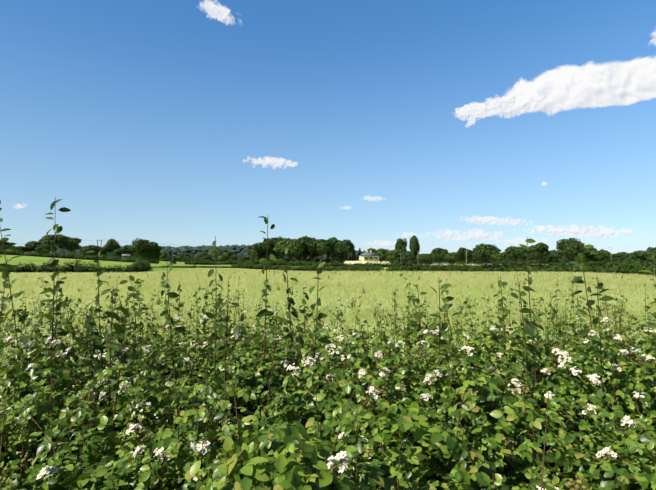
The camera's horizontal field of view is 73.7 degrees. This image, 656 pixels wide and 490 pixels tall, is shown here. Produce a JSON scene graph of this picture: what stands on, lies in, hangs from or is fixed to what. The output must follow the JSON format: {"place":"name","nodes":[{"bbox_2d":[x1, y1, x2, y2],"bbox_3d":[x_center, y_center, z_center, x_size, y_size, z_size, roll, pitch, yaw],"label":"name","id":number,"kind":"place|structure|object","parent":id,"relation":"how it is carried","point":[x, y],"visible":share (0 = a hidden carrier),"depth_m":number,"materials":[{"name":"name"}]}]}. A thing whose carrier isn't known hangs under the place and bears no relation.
{"place":"outdoors","nodes":[
{"label":"outdoors","id":0,"kind":"place"},
{"bbox_2d":[14,203,24,208],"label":"cloud","id":1,"kind":"structure","parent":0,"point":[17,206],"depth_m":4235.02,"materials":[{"name":"white"}]},
{"bbox_2d":[121,254,130,258],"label":"shed","id":2,"kind":"structure","parent":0,"point":[125,256],"depth_m":374.88,"materials":[{"name":"metal"}]},
{"bbox_2d":[200,0,233,23],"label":"cloud","id":3,"kind":"structure","parent":0,"point":[213,10],"depth_m":4476.39,"materials":[{"name":"white"}]},
{"bbox_2d":[185,258,260,264],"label":"hedge","id":4,"kind":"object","parent":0,"point":[209,262],"depth_m":256.26,"materials":[{"name":"green plant"}]},
{"bbox_2d":[243,157,297,168],"bbox_3d":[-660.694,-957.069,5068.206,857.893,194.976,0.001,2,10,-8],"label":"cloud","id":5,"kind":"structure","parent":0,"point":[274,162],"depth_m":5072.09,"materials":[{"name":"white"}]},
{"bbox_2d":[0,250,654,379],"bbox_3d":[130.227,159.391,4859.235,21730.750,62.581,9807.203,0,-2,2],"label":"ground","id":6,"kind":"structure","parent":0,"point":[37,261],"depth_m":44.27,"materials":[{"name":"green plant"}]},
{"bbox_2d":[0,245,15,250],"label":"tree","id":7,"kind":"object","parent":6,"relation":"on","point":[5,247],"visible":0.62,"depth_m":333.32,"materials":[{"name":"green plant"}]},
{"bbox_2d":[8,246,31,251],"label":"tree","id":8,"kind":"object","parent":6,"relation":"on","point":[25,249],"visible":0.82,"depth_m":329.98,"materials":[{"name":"green plant"}]},
{"bbox_2d":[25,241,41,251],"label":"tree","id":9,"kind":"object","parent":6,"relation":"on","point":[33,245],"visible":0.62,"depth_m":335.79,"materials":[{"name":"green plant"}]},
{"bbox_2d":[35,244,50,254],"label":"tree","id":10,"kind":"object","parent":6,"relation":"on","point":[43,248],"visible":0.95,"depth_m":320.22,"materials":[{"name":"green plant"}]},
{"bbox_2d":[38,234,67,253],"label":"tree","id":11,"kind":"object","parent":6,"relation":"on","point":[61,239],"visible":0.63,"depth_m":346.91,"materials":[{"name":"green plant"}]},
{"bbox_2d":[0,256,135,272],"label":"hedge","id":12,"kind":"object","parent":6,"relation":"on","point":[77,267],"visible":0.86,"depth_m":142.34,"materials":[{"name":"green plant"}]},
{"bbox_2d":[59,236,81,252],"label":"tree","id":13,"kind":"object","parent":6,"relation":"on","point":[72,245],"visible":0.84,"depth_m":355.74,"materials":[{"name":"green plant"}]},
{"bbox_2d":[0,245,158,263],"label":"hilltop hedge","id":14,"kind":"object","parent":6,"relation":"on","point":[72,255],"visible":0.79,"depth_m":301.38,"materials":[{"name":"green plant"}]},
{"bbox_2d":[82,245,98,256],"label":"tree","id":15,"kind":"object","parent":6,"relation":"on","point":[89,248],"visible":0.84,"depth_m":387.49,"materials":[{"name":"green plant"}]},
{"bbox_2d":[99,248,107,256],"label":"tree","id":16,"kind":"object","parent":6,"relation":"on","point":[104,252],"visible":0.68,"depth_m":393.43,"materials":[{"name":"green plant"}]},
{"bbox_2d":[103,238,120,256],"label":"tree","id":17,"kind":"object","parent":6,"relation":"on","point":[109,246],"visible":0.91,"depth_m":405.93,"materials":[{"name":"green plant"}]},
{"bbox_2d":[111,248,126,257],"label":"tree","id":18,"kind":"object","parent":6,"relation":"on","point":[118,252],"visible":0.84,"depth_m":382.69,"materials":[{"name":"green plant"}]},
{"bbox_2d":[122,245,134,254],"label":"tree","id":19,"kind":"object","parent":6,"relation":"on","point":[127,249],"visible":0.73,"depth_m":395.68,"materials":[{"name":"green plant"}]},
{"bbox_2d":[130,256,151,271],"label":"hedge","id":20,"kind":"object","parent":6,"relation":"on","point":[142,265],"visible":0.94,"depth_m":153.86,"materials":[{"name":"green plant"}]},
{"bbox_2d":[129,238,161,261],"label":"tree","id":21,"kind":"object","parent":6,"relation":"on","point":[142,248],"visible":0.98,"depth_m":206.39,"materials":[{"name":"green plant"}]},
{"bbox_2d":[170,256,175,263],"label":"tree","id":22,"kind":"object","parent":6,"relation":"on","point":[173,260],"visible":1,"depth_m":263.44,"materials":[{"name":"green plant"}]},
{"bbox_2d":[181,256,190,261],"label":"tree","id":23,"kind":"object","parent":6,"relation":"on","point":[185,259],"visible":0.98,"depth_m":430.02,"materials":[{"name":"green plant"}]},
{"bbox_2d":[165,265,231,267],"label":"low hedge","id":24,"kind":"object","parent":6,"relation":"on","point":[193,266],"visible":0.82,"depth_m":206.43,"materials":[{"name":"green plant"}]},
{"bbox_2d":[196,252,211,261],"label":"tree","id":25,"kind":"object","parent":6,"relation":"on","point":[204,255],"visible":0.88,"depth_m":343.42,"materials":[{"name":"green plant"}]},
{"bbox_2d":[213,249,226,261],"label":"tree","id":26,"kind":"object","parent":6,"relation":"on","point":[219,252],"visible":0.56,"depth_m":399.31,"materials":[{"name":"green plant"}]},
{"bbox_2d":[24,244,421,260],"bbox_3d":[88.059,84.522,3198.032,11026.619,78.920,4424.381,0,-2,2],"label":"trees","id":27,"kind":"object","parent":6,"relation":"on","point":[181,250],"visible":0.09,"depth_m":1498.58,"materials":[{"name":"green plant"}]},
{"bbox_2d":[223,251,233,260],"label":"tree","id":28,"kind":"object","parent":6,"relation":"on","point":[227,255],"visible":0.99,"depth_m":334.95,"materials":[{"name":"green plant"}]},
{"bbox_2d":[232,254,238,260],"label":"tree","id":29,"kind":"object","parent":6,"relation":"on","point":[235,256],"visible":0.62,"depth_m":484.34,"materials":[{"name":"green plant"}]},
{"bbox_2d":[237,256,250,261],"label":"tree","id":30,"kind":"object","parent":6,"relation":"on","point":[242,258],"visible":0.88,"depth_m":397.84,"materials":[{"name":"green plant"}]},
{"bbox_2d":[249,252,261,260],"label":"tree","id":31,"kind":"object","parent":6,"relation":"on","point":[253,257],"visible":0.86,"depth_m":293.01,"materials":[{"name":"green plant"}]},
{"bbox_2d":[250,242,271,257],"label":"tree","id":32,"kind":"object","parent":6,"relation":"on","point":[259,248],"visible":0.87,"depth_m":295.73,"materials":[{"name":"green plant"}]},
{"bbox_2d":[264,236,284,258],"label":"tree","id":33,"kind":"object","parent":6,"relation":"on","point":[272,241],"visible":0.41,"depth_m":306.86,"materials":[{"name":"green plant"}]},
{"bbox_2d":[273,238,302,260],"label":"tree","id":34,"kind":"object","parent":6,"relation":"on","point":[293,250],"visible":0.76,"depth_m":296.42,"materials":[{"name":"green plant"}]},
{"bbox_2d":[292,254,303,260],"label":"tree","id":35,"kind":"object","parent":6,"relation":"on","point":[299,257],"visible":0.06,"depth_m":339.13,"materials":[{"name":"green plant"}]},
{"bbox_2d":[266,259,339,263],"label":"farm hedge","id":36,"kind":"object","parent":6,"relation":"on","point":[302,261],"visible":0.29,"depth_m":271.45,"materials":[{"name":"green plant"}]},
{"bbox_2d":[231,261,383,271],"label":"hedge","id":37,"kind":"object","parent":6,"relation":"on","point":[350,268],"visible":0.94,"depth_m":174.01,"materials":[{"name":"green plant"}]},
{"bbox_2d":[298,236,316,259],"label":"tree","id":38,"kind":"object","parent":6,"relation":"on","point":[306,252],"visible":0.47,"depth_m":315.16,"materials":[{"name":"green plant"}]},
{"bbox_2d":[309,253,319,259],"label":"tree","id":39,"kind":"object","parent":6,"relation":"on","point":[314,257],"visible":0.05,"depth_m":334.31,"materials":[{"name":"green plant"}]},
{"bbox_2d":[1,267,628,325],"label":"meadow docks","id":40,"kind":"object","parent":6,"relation":"on","point":[158,302],"visible":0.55,"depth_m":51.19,"materials":[{"name":"green plant"}]},
{"bbox_2d":[306,239,334,261],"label":"tree","id":41,"kind":"object","parent":6,"relation":"on","point":[321,247],"visible":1,"depth_m":300.29,"materials":[{"name":"green plant"}]},
{"bbox_2d":[0,199,655,489],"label":"bramble hedge","id":42,"kind":"object","parent":6,"relation":"on","point":[267,412],"visible":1,"depth_m":3.70,"materials":[{"name":"green plant"}]},
{"bbox_2d":[0,267,655,378],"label":"meadow grass","id":43,"kind":"structure","parent":6,"relation":"on","point":[636,281],"depth_m":41.61,"materials":[{"name":"green plant"}]},
{"bbox_2d":[328,237,338,260],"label":"tree","id":44,"kind":"object","parent":6,"relation":"on","point":[334,240],"visible":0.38,"depth_m":310.38,"materials":[{"name":"green plant"}]},
{"bbox_2d":[330,252,347,260],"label":"tree","id":45,"kind":"object","parent":6,"relation":"on","point":[338,256],"visible":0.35,"depth_m":326.81,"materials":[{"name":"green plant"}]},
{"bbox_2d":[335,239,354,261],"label":"tree","id":46,"kind":"object","parent":6,"relation":"on","point":[343,247],"visible":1,"depth_m":296.67,"materials":[{"name":"green plant"}]},
{"bbox_2d":[350,249,357,260],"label":"tree","id":47,"kind":"object","parent":6,"relation":"on","point":[354,257],"visible":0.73,"depth_m":298.35,"materials":[{"name":"green plant"}]},
{"bbox_2d":[357,248,360,260],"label":"tree","id":48,"kind":"object","parent":6,"relation":"on","point":[359,252],"visible":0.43,"depth_m":302.76,"materials":[{"name":"green plant"}]},
{"bbox_2d":[344,261,388,264],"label":"yard wall","id":49,"kind":"structure","parent":6,"relation":"on","point":[352,262],"depth_m":254.22,"materials":[{"name":"beige stone"}]},
{"bbox_2d":[359,250,378,260],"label":"farmhouse","id":50,"kind":"object","parent":6,"relation":"on","point":[368,256],"visible":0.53,"depth_m":272.77,"materials":[{"name":"paint"}]},
{"bbox_2d":[262,260,493,268],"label":"hedge","id":51,"kind":"object","parent":6,"relation":"on","point":[405,264],"visible":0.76,"depth_m":221.24,"materials":[{"name":"green plant"}]},
{"bbox_2d":[374,248,387,261],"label":"tree","id":52,"kind":"object","parent":6,"relation":"on","point":[382,254],"visible":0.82,"depth_m":309.75,"materials":[{"name":"green plant"}]},
{"bbox_2d":[386,249,398,263],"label":"tree","id":53,"kind":"object","parent":6,"relation":"on","point":[392,255],"visible":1,"depth_m":291.76,"materials":[{"name":"green plant"}]},
{"bbox_2d":[395,238,406,258],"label":"tree","id":54,"kind":"object","parent":6,"relation":"on","point":[400,246],"visible":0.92,"depth_m":301.52,"materials":[{"name":"green plant"}]},
{"bbox_2d":[397,258,407,262],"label":"tree","id":55,"kind":"object","parent":6,"relation":"on","point":[400,260],"visible":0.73,"depth_m":296.15,"materials":[{"name":"green plant"}]},
{"bbox_2d":[403,251,414,262],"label":"tree","id":56,"kind":"object","parent":6,"relation":"on","point":[408,255],"visible":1,"depth_m":286.61,"materials":[{"name":"green plant"}]},
{"bbox_2d":[409,235,419,264],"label":"tree","id":57,"kind":"object","parent":6,"relation":"on","point":[414,245],"visible":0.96,"depth_m":309.08,"materials":[{"name":"green plant"}]},
{"bbox_2d":[416,253,432,262],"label":"tree","id":58,"kind":"object","parent":6,"relation":"on","point":[425,258],"visible":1,"depth_m":295.49,"materials":[{"name":"green plant"}]},
{"bbox_2d":[430,251,443,263],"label":"tree","id":59,"kind":"object","parent":6,"relation":"on","point":[435,259],"visible":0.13,"depth_m":409.70,"materials":[{"name":"green plant"}]},
{"bbox_2d":[432,247,447,263],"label":"tree","id":60,"kind":"object","parent":6,"relation":"on","point":[439,254],"visible":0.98,"depth_m":299.74,"materials":[{"name":"green plant"}]},
{"bbox_2d":[444,252,459,264],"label":"tree","id":61,"kind":"object","parent":6,"relation":"on","point":[452,256],"visible":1,"depth_m":295.57,"materials":[{"name":"green plant"}]},
{"bbox_2d":[457,247,472,263],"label":"tree","id":62,"kind":"object","parent":6,"relation":"on","point":[462,252],"visible":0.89,"depth_m":305.24,"materials":[{"name":"green plant"}]},
{"bbox_2d":[385,263,545,271],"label":"hedge","id":63,"kind":"object","parent":6,"relation":"on","point":[442,268],"visible":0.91,"depth_m":143.00,"materials":[{"name":"green plant"}]},
{"bbox_2d":[468,256,482,264],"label":"tree","id":64,"kind":"object","parent":6,"relation":"on","point":[474,259],"visible":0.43,"depth_m":318.43,"materials":[{"name":"green plant"}]},
{"bbox_2d":[471,243,500,262],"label":"tree","id":65,"kind":"object","parent":6,"relation":"on","point":[485,251],"visible":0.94,"depth_m":293.63,"materials":[{"name":"green plant"}]},
{"bbox_2d":[490,253,505,263],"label":"tree","id":66,"kind":"object","parent":6,"relation":"on","point":[499,257],"visible":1,"depth_m":284.46,"materials":[{"name":"green plant"}]},
{"bbox_2d":[504,246,528,260],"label":"tree","id":67,"kind":"object","parent":6,"relation":"on","point":[515,253],"visible":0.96,"depth_m":296.58,"materials":[{"name":"green plant"}]},
{"bbox_2d":[519,254,537,260],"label":"tree","id":68,"kind":"object","parent":6,"relation":"on","point":[525,258],"visible":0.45,"depth_m":322.71,"materials":[{"name":"green plant"}]},
{"bbox_2d":[529,260,545,263],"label":"tree","id":69,"kind":"object","parent":6,"relation":"on","point":[533,261],"visible":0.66,"depth_m":314.42,"materials":[{"name":"green plant"}]},
{"bbox_2d":[528,243,549,262],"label":"tree","id":70,"kind":"object","parent":6,"relation":"on","point":[540,250],"visible":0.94,"depth_m":293.09,"materials":[{"name":"green plant"}]},
{"bbox_2d":[546,254,562,261],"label":"tree","id":71,"kind":"object","parent":6,"relation":"on","point":[554,258],"visible":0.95,"depth_m":303.72,"materials":[{"name":"green plant"}]},
{"bbox_2d":[559,258,567,263],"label":"tree","id":72,"kind":"object","parent":6,"relation":"on","point":[561,260],"visible":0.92,"depth_m":292.34,"materials":[{"name":"green plant"}]},
{"bbox_2d":[487,257,655,268],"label":"hedge","id":73,"kind":"object","parent":6,"relation":"on","point":[601,263],"visible":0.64,"depth_m":209.86,"materials":[{"name":"green plant"}]},
{"bbox_2d":[556,238,586,262],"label":"tree","id":74,"kind":"object","parent":6,"relation":"on","point":[570,248],"visible":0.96,"depth_m":289.95,"materials":[{"name":"green plant"}]},
{"bbox_2d":[575,255,593,261],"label":"tree","id":75,"kind":"object","parent":6,"relation":"on","point":[578,259],"visible":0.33,"depth_m":311.87,"materials":[{"name":"green plant"}]},
{"bbox_2d":[582,247,597,254],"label":"tree","id":76,"kind":"object","parent":6,"relation":"on","point":[591,248],"visible":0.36,"depth_m":439.06,"materials":[{"name":"green plant"}]},
{"bbox_2d":[584,250,611,260],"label":"tree","id":77,"kind":"object","parent":6,"relation":"on","point":[595,255],"visible":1,"depth_m":290.52,"materials":[{"name":"green plant"}]},
{"bbox_2d":[542,258,655,275],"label":"hedge","id":78,"kind":"object","parent":6,"relation":"on","point":[635,267],"visible":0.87,"depth_m":99.73,"materials":[{"name":"green plant"}]},
{"bbox_2d":[604,253,623,261],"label":"tree","id":79,"kind":"object","parent":6,"relation":"on","point":[615,257],"visible":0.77,"depth_m":301.55,"materials":[{"name":"green plant"}]},
{"bbox_2d":[632,250,645,260],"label":"tree","id":80,"kind":"object","parent":6,"relation":"on","point":[639,254],"visible":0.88,"depth_m":474.92,"materials":[{"name":"green plant"}]},
{"bbox_2d":[643,247,655,258],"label":"tree","id":81,"kind":"object","parent":6,"relation":"on","point":[648,253],"visible":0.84,"depth_m":452.25,"materials":[{"name":"green plant"}]},
{"bbox_2d":[0,0,655,253],"label":"sky","id":82,"kind":"structure","parent":0,"point":[144,117],"materials":[{"name":"blue"}]},
{"bbox_2d":[364,195,381,201],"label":"cloud","id":83,"kind":"structure","parent":0,"point":[368,198],"depth_m":5145.53,"materials":[{"name":"white"}]},
{"bbox_2d":[366,240,395,247],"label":"cloud","id":84,"kind":"structure","parent":0,"point":[382,244],"depth_m":5159.98,"materials":[{"name":"white"}]},
{"bbox_2d":[397,232,421,238],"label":"cloud","id":85,"kind":"structure","parent":0,"point":[405,235],"depth_m":5115.04,"materials":[{"name":"white"}]},
{"bbox_2d":[428,229,501,241],"bbox_3d":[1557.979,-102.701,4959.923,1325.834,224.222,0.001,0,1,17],"label":"cloud","id":86,"kind":"structure","parent":0,"point":[475,235],"depth_m":4947.39,"materials":[{"name":"white"}]},
{"bbox_2d":[465,119,475,127],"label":"cloud","id":87,"kind":"structure","parent":0,"point":[471,122],"depth_m":4775.47,"materials":[{"name":"white"}]},
{"bbox_2d":[455,102,492,120],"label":"cloud","id":88,"kind":"structure","parent":0,"point":[474,110],"depth_m":4737.01,"materials":[{"name":"white"}]},
{"bbox_2d":[460,215,531,225],"bbox_3d":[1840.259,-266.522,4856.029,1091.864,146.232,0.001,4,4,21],"label":"cloud","id":89,"kind":"structure","parent":0,"point":[488,220],"depth_m":4858.29,"materials":[{"name":"white"}]},
{"bbox_2d":[481,91,549,117],"bbox_3d":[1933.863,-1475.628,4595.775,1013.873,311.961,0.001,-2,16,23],"label":"cloud","id":90,"kind":"structure","parent":0,"point":[512,105],"depth_m":4579.21,"materials":[{"name":"white"}]},
{"bbox_2d":[496,238,545,246],"bbox_3d":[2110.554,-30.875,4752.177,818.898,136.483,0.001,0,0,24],"label":"cloud","id":91,"kind":"structure","parent":0,"point":[518,242],"depth_m":4763.14,"materials":[{"name":"white"}]},
{"bbox_2d":[514,224,632,238],"bbox_3d":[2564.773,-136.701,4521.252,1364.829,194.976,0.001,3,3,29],"label":"cloud","id":92,"kind":"structure","parent":0,"point":[591,231],"depth_m":4510.53,"materials":[{"name":"white"}]},
{"bbox_2d":[505,57,655,114],"bbox_3d":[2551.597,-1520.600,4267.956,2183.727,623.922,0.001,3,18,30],"label":"cloud","id":93,"kind":"structure","parent":0,"point":[589,85],"depth_m":4239.63,"materials":[{"name":"white"}]},
{"bbox_2d":[650,31,655,44],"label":"cloud","id":94,"kind":"structure","parent":0,"point":[653,40],"depth_m":3898.45,"materials":[{"name":"white"}]}
]}

